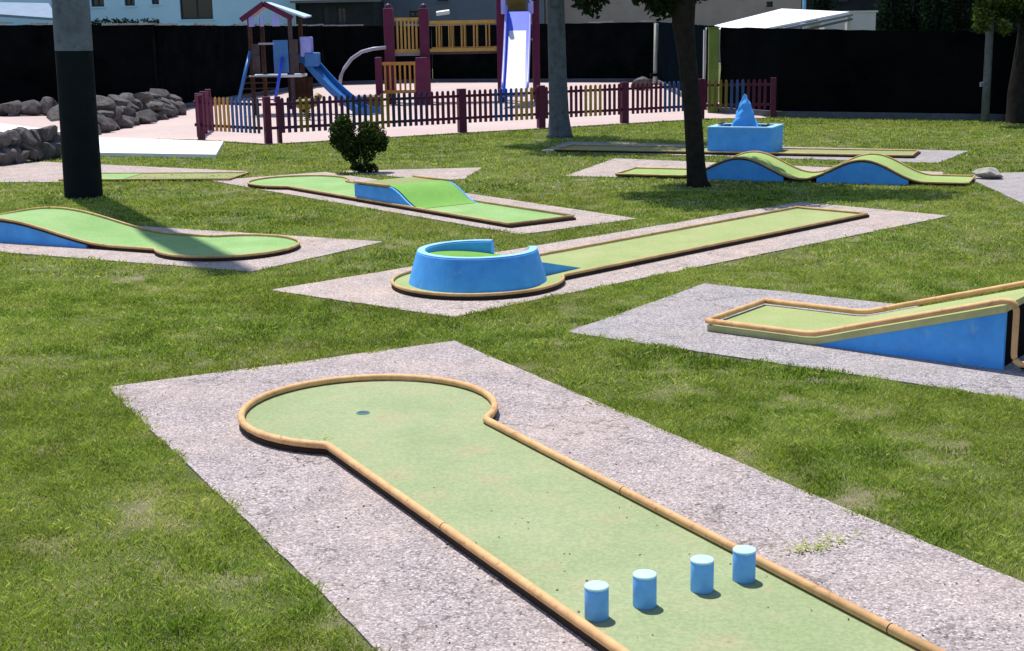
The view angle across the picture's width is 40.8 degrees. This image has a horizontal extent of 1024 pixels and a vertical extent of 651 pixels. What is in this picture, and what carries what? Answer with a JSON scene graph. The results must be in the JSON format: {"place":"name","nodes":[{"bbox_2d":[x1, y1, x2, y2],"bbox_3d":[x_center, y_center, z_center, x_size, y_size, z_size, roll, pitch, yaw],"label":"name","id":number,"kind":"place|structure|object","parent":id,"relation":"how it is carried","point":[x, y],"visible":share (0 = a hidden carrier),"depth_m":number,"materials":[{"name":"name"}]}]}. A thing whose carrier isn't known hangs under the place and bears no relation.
{"place":"outdoors","nodes":[
{"label":"outdoors","id":0,"kind":"place"},
{"bbox_2d":[0,123,223,158],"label":"path","id":1,"kind":"structure","parent":0,"point":[133,147],"depth_m":25.20,"materials":[{"name":"concrete"}]},
{"bbox_2d":[0,161,245,182],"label":"pavement","id":2,"kind":"structure","parent":0,"point":[38,171],"depth_m":21.77,"materials":[{"name":"concrete"}]},
{"bbox_2d":[0,150,8,164],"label":"boulder","id":3,"kind":"object","parent":2,"relation":"on","point":[3,158],"visible":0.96,"depth_m":22.91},
{"bbox_2d":[0,146,17,164],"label":"boulder","id":4,"kind":"object","parent":2,"relation":"on","point":[11,151],"visible":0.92,"depth_m":23.04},
{"bbox_2d":[0,131,11,148],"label":"boulder","id":5,"kind":"object","parent":4,"relation":"on","point":[5,140],"visible":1,"depth_m":22.98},
{"bbox_2d":[12,145,21,163],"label":"boulder","id":6,"kind":"object","parent":2,"relation":"on","point":[17,159],"visible":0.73,"depth_m":23.19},
{"bbox_2d":[4,130,20,146],"bbox_3d":[-8.500,-3.157,23.268,0.434,0.286,0.343,0,12,6],"label":"boulder","id":7,"kind":"object","parent":6,"relation":"on","point":[15,137],"visible":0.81,"depth_m":23.20,"materials":[{"name":"stone"}]},
{"bbox_2d":[21,150,29,162],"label":"boulder","id":8,"kind":"object","parent":2,"relation":"on","point":[24,155],"visible":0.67,"depth_m":23.30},
{"bbox_2d":[58,172,248,181],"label":"minigolf lane","id":9,"kind":"structure","parent":2,"relation":"on","point":[132,176],"depth_m":20.63,"materials":[{"name":"carpet"}]},
{"bbox_2d":[0,0,298,25],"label":"house","id":10,"kind":"structure","parent":0,"point":[215,12],"depth_m":72.13,"materials":[{"name":"white paint"}]},
{"bbox_2d":[90,0,105,7],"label":"window","id":11,"kind":"structure","parent":10,"relation":"in","point":[95,3],"depth_m":72.19,"materials":[{"name":"white glass"}]},
{"bbox_2d":[122,0,136,6],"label":"window","id":12,"kind":"structure","parent":10,"relation":"in","point":[129,3],"depth_m":72.17,"materials":[{"name":"white glass"}]},
{"bbox_2d":[178,0,214,20],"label":"window","id":13,"kind":"structure","parent":10,"relation":"in","point":[196,10],"depth_m":72.29,"materials":[{"name":"grey glass"}]},
{"bbox_2d":[0,226,382,271],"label":"pavement","id":14,"kind":"structure","parent":0,"point":[313,247],"depth_m":13.55,"materials":[{"name":"concrete"}]},
{"bbox_2d":[0,207,299,261],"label":"minigolf lane","id":15,"kind":"structure","parent":14,"relation":"on","point":[63,227],"depth_m":14.16,"materials":[{"name":"carpet"}]},
{"bbox_2d":[237,1,380,114],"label":"play tower","id":16,"kind":"structure","parent":0,"point":[308,58],"depth_m":35.18,"materials":[{"name":"purple paint"}]},
{"bbox_2d":[290,0,383,25],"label":"house","id":17,"kind":"structure","parent":0,"point":[348,12],"depth_m":70.21,"materials":[{"name":"grey paint"}]},
{"bbox_2d":[323,7,330,24],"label":"window","id":18,"kind":"structure","parent":17,"relation":"in","point":[325,9],"depth_m":70.38,"materials":[{"name":"grey glass"}]},
{"bbox_2d":[335,7,348,24],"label":"window","id":19,"kind":"structure","parent":17,"relation":"in","point":[341,11],"depth_m":70.39,"materials":[{"name":"grey glass"}]},
{"bbox_2d":[0,82,765,144],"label":"sand","id":20,"kind":"structure","parent":0,"point":[178,127],"depth_m":32.88,"materials":[{"name":"sand"}]},
{"bbox_2d":[1,100,21,115],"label":"boulder","id":21,"kind":"object","parent":20,"relation":"on","point":[13,107],"visible":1,"depth_m":36.78,"materials":[{"name":"stone"}]},
{"bbox_2d":[20,100,41,114],"bbox_3d":[-12.900,-5.858,37.022,0.704,0.422,0.541,1,12,10],"label":"boulder","id":22,"kind":"object","parent":20,"relation":"on","point":[31,107],"visible":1,"depth_m":36.83,"materials":[{"name":"stone"}]},
{"bbox_2d":[40,96,57,114],"bbox_3d":[-12.424,-5.895,36.992,0.673,0.522,0.488,4,30,35],"label":"boulder","id":23,"kind":"object","parent":20,"relation":"on","point":[47,103],"visible":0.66,"depth_m":36.77,"materials":[{"name":"stone"}]},
{"bbox_2d":[97,115,114,132],"bbox_3d":[-9.011,-4.382,30.113,0.649,0.421,0.430,-1,27,-13],"label":"boulder","id":24,"kind":"object","parent":20,"relation":"on","point":[106,124],"visible":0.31,"depth_m":30.05,"materials":[{"name":"stone"}]},
{"bbox_2d":[116,115,134,128],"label":"boulder","id":25,"kind":"object","parent":20,"relation":"on","point":[123,121],"visible":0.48,"depth_m":31.37,"materials":[{"name":"stone"}]},
{"bbox_2d":[130,112,138,125],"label":"boulder","id":26,"kind":"object","parent":20,"relation":"on","point":[136,116],"visible":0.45,"depth_m":32.27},
{"bbox_2d":[121,106,135,115],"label":"boulder","id":27,"kind":"object","parent":26,"relation":"on","point":[128,111],"visible":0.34,"depth_m":32.15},
{"bbox_2d":[108,94,128,105],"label":"boulder","id":28,"kind":"object","parent":27,"relation":"on","point":[119,100],"visible":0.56,"depth_m":32.31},
{"bbox_2d":[137,109,155,123],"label":"boulder","id":29,"kind":"object","parent":20,"relation":"on","point":[147,116],"visible":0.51,"depth_m":32.75,"materials":[{"name":"stone"}]},
{"bbox_2d":[126,101,139,111],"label":"boulder","id":30,"kind":"object","parent":29,"relation":"on","point":[133,106],"visible":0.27,"depth_m":32.69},
{"bbox_2d":[154,110,168,119],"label":"boulder","id":31,"kind":"object","parent":20,"relation":"on","point":[162,115],"visible":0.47,"depth_m":34.17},
{"bbox_2d":[147,101,163,110],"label":"boulder","id":32,"kind":"object","parent":31,"relation":"on","point":[154,106],"visible":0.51,"depth_m":34.14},
{"bbox_2d":[161,107,172,115],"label":"boulder","id":33,"kind":"object","parent":20,"relation":"on","point":[166,111],"visible":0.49,"depth_m":34.62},
{"bbox_2d":[167,102,177,117],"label":"boulder","id":34,"kind":"object","parent":20,"relation":"on","point":[171,106],"visible":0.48,"depth_m":35.05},
{"bbox_2d":[154,97,169,103],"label":"boulder","id":35,"kind":"object","parent":34,"relation":"on","point":[164,100],"visible":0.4,"depth_m":35.07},
{"bbox_2d":[175,101,186,114],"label":"boulder","id":36,"kind":"object","parent":20,"relation":"on","point":[181,107],"visible":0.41,"depth_m":35.95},
{"bbox_2d":[170,94,181,101],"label":"boulder","id":37,"kind":"object","parent":36,"relation":"on","point":[173,97],"visible":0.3,"depth_m":36.12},
{"bbox_2d":[193,89,211,136],"bbox_3d":[-6.520,-4.466,29.030,0.120,0.900,2.676,-2,12,-6],"label":"picket fence","id":38,"kind":"object","parent":20,"relation":"on","point":[206,93],"visible":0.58,"depth_m":29.24,"materials":[{"name":"red paint"}]},
{"bbox_2d":[195,95,262,139],"bbox_3d":[-5.542,-4.051,27.032,1.924,0.900,0.120,9,16,39],"label":"picket fence","id":39,"kind":"object","parent":20,"relation":"on","point":[202,125],"visible":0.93,"depth_m":27.03,"materials":[{"name":"red paint"}]},
{"bbox_2d":[292,93,321,119],"bbox_3d":[-4.912,-5.265,33.118,0.743,0.655,0.360,-1,12,0],"label":"spring toy","id":40,"kind":"object","parent":20,"relation":"on","point":[314,97],"visible":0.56,"depth_m":33.03,"materials":[{"name":"green paint"}]},
{"bbox_2d":[0,20,653,107],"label":"screen fence","id":41,"kind":"object","parent":20,"relation":"on","point":[185,63],"visible":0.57,"depth_m":44.32,"materials":[{"name":"black fabric"}]},
{"bbox_2d":[338,0,539,106],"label":"climbing playset","id":42,"kind":"object","parent":20,"relation":"on","point":[512,22],"visible":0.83,"depth_m":38.93,"materials":[{"name":"purple paint"}]},
{"bbox_2d":[262,79,706,143],"bbox_3d":[-0.161,-4.529,28.798,10.468,0.900,0.120,-8,14,-28],"label":"picket fence","id":43,"kind":"object","parent":20,"relation":"on","point":[541,93],"visible":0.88,"depth_m":28.36,"materials":[{"name":"red paint"}]},
{"bbox_2d":[630,76,650,89],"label":"boulder","id":44,"kind":"object","parent":20,"relation":"on","point":[642,79],"visible":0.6,"depth_m":45.12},
{"bbox_2d":[650,23,657,84],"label":"pole","id":45,"kind":"object","parent":20,"relation":"on","point":[654,74],"visible":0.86,"depth_m":48.85,"materials":[{"name":"metal"}]},
{"bbox_2d":[652,22,718,109],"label":"screen fence","id":46,"kind":"object","parent":20,"relation":"on","point":[668,68],"visible":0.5,"depth_m":44.95,"materials":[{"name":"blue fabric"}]},
{"bbox_2d":[707,27,719,112],"bbox_3d":[4.822,-6.112,33.023,0.270,2.030,0.150,-1,12,0],"label":"green post","id":47,"kind":"object","parent":20,"relation":"on","point":[713,52],"visible":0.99,"depth_m":32.92,"materials":[{"name":"green paint"}]},
{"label":"boulder","id":48,"kind":"object","parent":20,"relation":"on","visible":0},
{"bbox_2d":[97,110,113,117],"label":"boulder","id":49,"kind":"object","parent":48,"relation":"on","point":[108,113],"visible":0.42,"depth_m":30.70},
{"bbox_2d":[109,106,121,120],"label":"boulder","id":50,"kind":"object","parent":48,"relation":"on","point":[116,110],"visible":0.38,"depth_m":31.16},
{"bbox_2d":[96,95,115,110],"bbox_3d":[-9.336,-4.988,31.209,0.712,0.405,0.691,0,22,-24],"label":"boulder","id":51,"kind":"object","parent":50,"relation":"on","point":[105,103],"visible":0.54,"depth_m":31.04,"materials":[{"name":"stone"}]},
{"bbox_2d":[340,167,481,179],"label":"pavement","id":52,"kind":"structure","parent":0,"point":[454,173],"depth_m":20.62,"materials":[{"name":"concrete"}]},
{"bbox_2d":[214,172,636,234],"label":"pavement","id":53,"kind":"structure","parent":0,"point":[584,217],"depth_m":16.19,"materials":[{"name":"concrete"}]},
{"bbox_2d":[247,175,575,227],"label":"minigolf lane","id":54,"kind":"structure","parent":53,"relation":"on","point":[443,197],"depth_m":16.74,"materials":[{"name":"carpet"}]},
{"bbox_2d":[381,0,544,66],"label":"house","id":55,"kind":"structure","parent":0,"point":[472,9],"depth_m":76.02,"materials":[{"name":"grey paint"}]},
{"bbox_2d":[410,11,418,16],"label":"window","id":56,"kind":"structure","parent":55,"relation":"in","point":[412,13],"depth_m":76.28,"materials":[{"name":"grey glass"}]},
{"bbox_2d":[436,10,449,20],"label":"lamp","id":57,"kind":"object","parent":55,"relation":"attached to","point":[442,12],"visible":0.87,"depth_m":56.42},
{"bbox_2d":[0,61,1023,650],"bbox_3d":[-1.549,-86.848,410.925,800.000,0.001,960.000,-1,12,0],"label":"ground","id":58,"kind":"structure","parent":0,"point":[850,499],"depth_m":9.35,"materials":[{"name":"plant"}]},
{"bbox_2d":[0,2,52,24],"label":"shed","id":59,"kind":"structure","parent":58,"relation":"on","point":[40,11],"depth_m":65.35,"materials":[{"name":"white"}]},
{"bbox_2d":[19,142,38,160],"bbox_3d":[-8.283,-2.979,23.582,0.366,0.358,0.409,-6,13,-21],"label":"boulder","id":60,"kind":"object","parent":58,"relation":"on","point":[33,154],"visible":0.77,"depth_m":23.44,"materials":[{"name":"stone"}]},
{"bbox_2d":[29,129,41,146],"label":"boulder","id":61,"kind":"object","parent":60,"relation":"on","point":[34,132],"visible":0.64,"depth_m":23.62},
{"bbox_2d":[34,145,44,160],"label":"boulder","id":62,"kind":"object","parent":58,"relation":"on","point":[41,154],"visible":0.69,"depth_m":23.61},
{"bbox_2d":[15,127,38,146],"bbox_3d":[-8.340,-3.196,23.567,0.455,0.407,0.387,1,12,11],"label":"boulder","id":63,"kind":"object","parent":62,"relation":"on","point":[28,136],"visible":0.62,"depth_m":23.44,"materials":[{"name":"stone"}]},
{"bbox_2d":[40,142,55,158],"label":"boulder","id":64,"kind":"object","parent":58,"relation":"on","point":[49,150],"visible":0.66,"depth_m":23.77,"materials":[{"name":"stone"}]},
{"bbox_2d":[35,128,47,141],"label":"boulder","id":65,"kind":"object","parent":64,"relation":"on","point":[43,133],"visible":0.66,"depth_m":23.81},
{"bbox_2d":[47,142,61,157],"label":"boulder","id":66,"kind":"object","parent":58,"relation":"on","point":[57,146],"visible":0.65,"depth_m":23.98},
{"bbox_2d":[51,0,102,198],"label":"mast","id":67,"kind":"object","parent":58,"relation":"on","point":[78,118],"visible":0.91,"depth_m":18.01,"materials":[{"name":"metal"}]},
{"bbox_2d":[328,113,389,172],"bbox_3d":[-2.306,-2.726,20.740,0.933,0.946,0.530,-1,12,0],"label":"bush","id":68,"kind":"object","parent":58,"relation":"on","point":[350,144],"visible":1,"depth_m":20.66,"materials":[{"name":"green plant"}]},
{"bbox_2d":[528,0,610,138],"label":"tree","id":69,"kind":"object","parent":58,"relation":"on","point":[559,125],"visible":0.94,"depth_m":26.34,"materials":[{"name":"grey plant"}]},
{"bbox_2d":[631,0,711,187],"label":"tree","id":70,"kind":"object","parent":58,"relation":"on","point":[681,13],"visible":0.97,"depth_m":17.97,"materials":[{"name":"brown plant"}]},
{"bbox_2d":[707,77,776,117],"bbox_3d":[5.188,-5.143,31.190,1.550,0.900,0.120,0,12,5],"label":"picket fence","id":71,"kind":"object","parent":58,"relation":"on","point":[764,104],"visible":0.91,"depth_m":31.14,"materials":[{"name":"red paint"}]},
{"bbox_2d":[703,9,852,78],"bbox_3d":[7.348,-7.821,39.477,2.372,2.549,11.877,5,13,25],"label":"canopy","id":72,"kind":"object","parent":58,"relation":"on","point":[780,18],"visible":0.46,"depth_m":39.60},
{"bbox_2d":[806,0,837,22],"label":"conifer","id":73,"kind":"object","parent":58,"relation":"on","point":[824,5],"visible":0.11,"depth_m":60.12,"materials":[{"name":"green plant"}]},
{"bbox_2d":[818,14,846,29],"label":"cabin","id":74,"kind":"object","parent":58,"relation":"on","point":[840,26],"depth_m":45.97,"materials":[{"name":"paint"}]},
{"bbox_2d":[843,10,877,29],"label":"cabin","id":75,"kind":"object","parent":58,"relation":"on","point":[863,20],"visible":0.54,"depth_m":46.91,"materials":[{"name":"paint"}]},
{"bbox_2d":[718,27,1017,120],"bbox_3d":[9.837,-5.443,29.536,12.252,2.025,1.356,7,14,31],"label":"screen fence","id":76,"kind":"object","parent":58,"relation":"on","point":[851,74],"visible":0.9,"depth_m":30.28,"materials":[{"name":"black fabric"}]},
{"bbox_2d":[874,0,909,30],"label":"conifer","id":77,"kind":"object","parent":58,"relation":"on","point":[890,17],"visible":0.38,"depth_m":50.55,"materials":[{"name":"green plant"}]},
{"bbox_2d":[943,0,974,31],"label":"conifer","id":78,"kind":"object","parent":58,"relation":"on","point":[956,12],"visible":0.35,"depth_m":52.50,"materials":[{"name":"green plant"}]},
{"bbox_2d":[979,0,993,121],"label":"pole","id":79,"kind":"object","parent":58,"relation":"on","point":[985,84],"visible":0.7,"depth_m":28.53,"materials":[{"name":"grey concrete"}]},
{"bbox_2d":[971,0,1023,123],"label":"tree","id":80,"kind":"object","parent":58,"relation":"on","point":[1015,92],"visible":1,"depth_m":27.95,"materials":[{"name":"green plant"}]},
{"bbox_2d":[977,7,1019,32],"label":"conifer","id":81,"kind":"object","parent":58,"relation":"on","point":[1013,26],"visible":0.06,"depth_m":48.45,"materials":[{"name":"green plant"}]},
{"bbox_2d":[111,341,1023,650],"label":"pavement","id":82,"kind":"structure","parent":0,"point":[375,561],"depth_m":6.00,"materials":[{"name":"gravel"}]},
{"bbox_2d":[237,374,945,650],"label":"minigolf lane","id":83,"kind":"structure","parent":82,"relation":"on","point":[408,443],"depth_m":5.90,"materials":[{"name":"carpet"}]},
{"bbox_2d":[584,580,608,621],"bbox_3d":[0.303,0.988,4.940,0.088,0.126,0.088,7,15,33],"label":"obstacle post","id":84,"kind":"object","parent":83,"relation":"on","point":[596,597],"visible":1,"depth_m":4.91,"materials":[{"name":"blue paint"}]},
{"bbox_2d":[633,569,656,609],"bbox_3d":[0.485,0.964,5.036,0.088,0.126,0.088,-7,14,-25],"label":"obstacle post","id":85,"kind":"object","parent":83,"relation":"on","point":[644,589],"visible":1,"depth_m":5.00,"materials":[{"name":"blue paint"}]},
{"bbox_2d":[690,555,713,593],"bbox_3d":[0.712,0.932,5.164,0.088,0.126,0.088,-6,13,-21],"label":"obstacle post","id":86,"kind":"object","parent":83,"relation":"on","point":[701,574],"visible":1,"depth_m":5.13,"materials":[{"name":"blue paint"}]},
{"bbox_2d":[732,545,755,583],"bbox_3d":[0.884,0.910,5.252,0.088,0.126,0.088,-4,13,-12],"label":"obstacle post","id":87,"kind":"object","parent":83,"relation":"on","point":[744,565],"visible":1,"depth_m":5.22,"materials":[{"name":"blue paint"}]},
{"bbox_2d":[768,531,867,556],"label":"weeds","id":88,"kind":"object","parent":82,"relation":"on","point":[816,544],"visible":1,"depth_m":5.65,"materials":[{"name":"green plant"}]},
{"bbox_2d":[271,202,947,316],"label":"pavement","id":89,"kind":"structure","parent":0,"point":[373,289],"depth_m":12.42,"materials":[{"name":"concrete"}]},
{"bbox_2d":[391,206,869,300],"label":"minigolf lane","id":90,"kind":"structure","parent":89,"relation":"on","point":[475,269],"depth_m":11.98,"materials":[{"name":"carpet"}]},
{"bbox_2d":[544,0,800,60],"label":"house","id":91,"kind":"structure","parent":0,"point":[711,12],"depth_m":78.04,"materials":[{"name":"beige tile"}]},
{"bbox_2d":[541,142,967,162],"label":"pavement","id":92,"kind":"structure","parent":0,"point":[932,156],"depth_m":22.20,"materials":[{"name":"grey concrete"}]},
{"bbox_2d":[553,144,920,157],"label":"minigolf lane","id":93,"kind":"structure","parent":92,"relation":"on","point":[784,151],"depth_m":22.81,"materials":[{"name":"carpet"}]},
{"bbox_2d":[707,94,783,151],"bbox_3d":[3.863,-3.357,22.782,1.080,0.935,0.860,4,13,23],"label":"obstacle box","id":94,"kind":"object","parent":93,"relation":"on","point":[744,132],"visible":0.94,"depth_m":22.54,"materials":[{"name":"blue paint"}]},
{"bbox_2d":[566,158,943,183],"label":"pavement","id":95,"kind":"structure","parent":0,"point":[610,168],"depth_m":20.85,"materials":[{"name":"concrete"}]},
{"bbox_2d":[615,151,975,185],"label":"minigolf lane","id":96,"kind":"structure","parent":95,"relation":"on","point":[875,168],"depth_m":18.73,"materials":[{"name":"carpet"}]},
{"bbox_2d":[570,283,1023,400],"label":"pavement","id":97,"kind":"structure","parent":0,"point":[678,319],"depth_m":9.31,"materials":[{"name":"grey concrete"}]},
{"bbox_2d":[705,281,1023,369],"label":"minigolf lane","id":98,"kind":"structure","parent":97,"relation":"on","point":[985,331],"depth_m":8.89,"materials":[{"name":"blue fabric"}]},
{"bbox_2d":[800,0,1020,32],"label":"house","id":99,"kind":"structure","parent":0,"point":[854,5],"depth_m":89.72,"materials":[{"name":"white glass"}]},
{"bbox_2d":[973,172,1023,203],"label":"pavement","id":100,"kind":"structure","parent":0,"point":[1010,185],"depth_m":17.90,"materials":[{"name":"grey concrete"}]},
{"bbox_2d":[972,167,1002,178],"bbox_3d":[6.401,-2.054,18.553,0.407,0.156,0.267,0,1,23],"label":"stone","id":101,"kind":"object","parent":100,"relation":"on","point":[988,172],"visible":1,"depth_m":18.49,"materials":[{"name":"stone"}]},
{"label":"boulder","id":102,"kind":"object","parent":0,"visible":0},
{"bbox_2d":[134,99,142,110],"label":"boulder","id":103,"kind":"object","parent":102,"relation":"on","point":[138,103],"visible":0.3,"depth_m":33.14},
{"bbox_2d":[119,93,135,103],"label":"boulder","id":104,"kind":"object","parent":103,"relation":"on","point":[129,97],"visible":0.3,"depth_m":32.99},
{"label":"boulder","id":105,"kind":"object","parent":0,"visible":0},
{"bbox_2d":[142,103,150,109],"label":"boulder","id":106,"kind":"object","parent":105,"relation":"on","point":[145,106],"visible":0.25,"depth_m":33.78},
{"bbox_2d":[133,92,150,103],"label":"boulder","id":107,"kind":"object","parent":106,"relation":"on","point":[143,97],"visible":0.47,"depth_m":33.53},
{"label":"boulder","id":108,"kind":"object","parent":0,"visible":0},
{"bbox_2d":[164,97,176,105],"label":"boulder","id":109,"kind":"object","parent":108,"relation":"on","point":[172,102],"visible":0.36,"depth_m":35.62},
{"bbox_2d":[149,88,169,98],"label":"boulder","id":110,"kind":"object","parent":109,"relation":"on","point":[164,93],"visible":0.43,"depth_m":35.61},
{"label":"boulder","id":111,"kind":"object","parent":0,"visible":0},
{"bbox_2d":[46,105,58,121],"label":"boulder","id":112,"kind":"object","parent":111,"relation":"on","point":[52,114],"visible":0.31,"depth_m":29.02,"materials":[{"name":"stone"}]},
{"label":"boulder","id":113,"kind":"object","parent":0,"visible":0},
{"bbox_2d":[50,132,60,141],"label":"boulder","id":114,"kind":"object","parent":113,"relation":"on","point":[57,137],"visible":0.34,"depth_m":24.10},
{"bbox_2d":[42,125,57,141],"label":"boulder","id":115,"kind":"object","parent":114,"relation":"on","point":[52,131],"visible":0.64,"depth_m":24.00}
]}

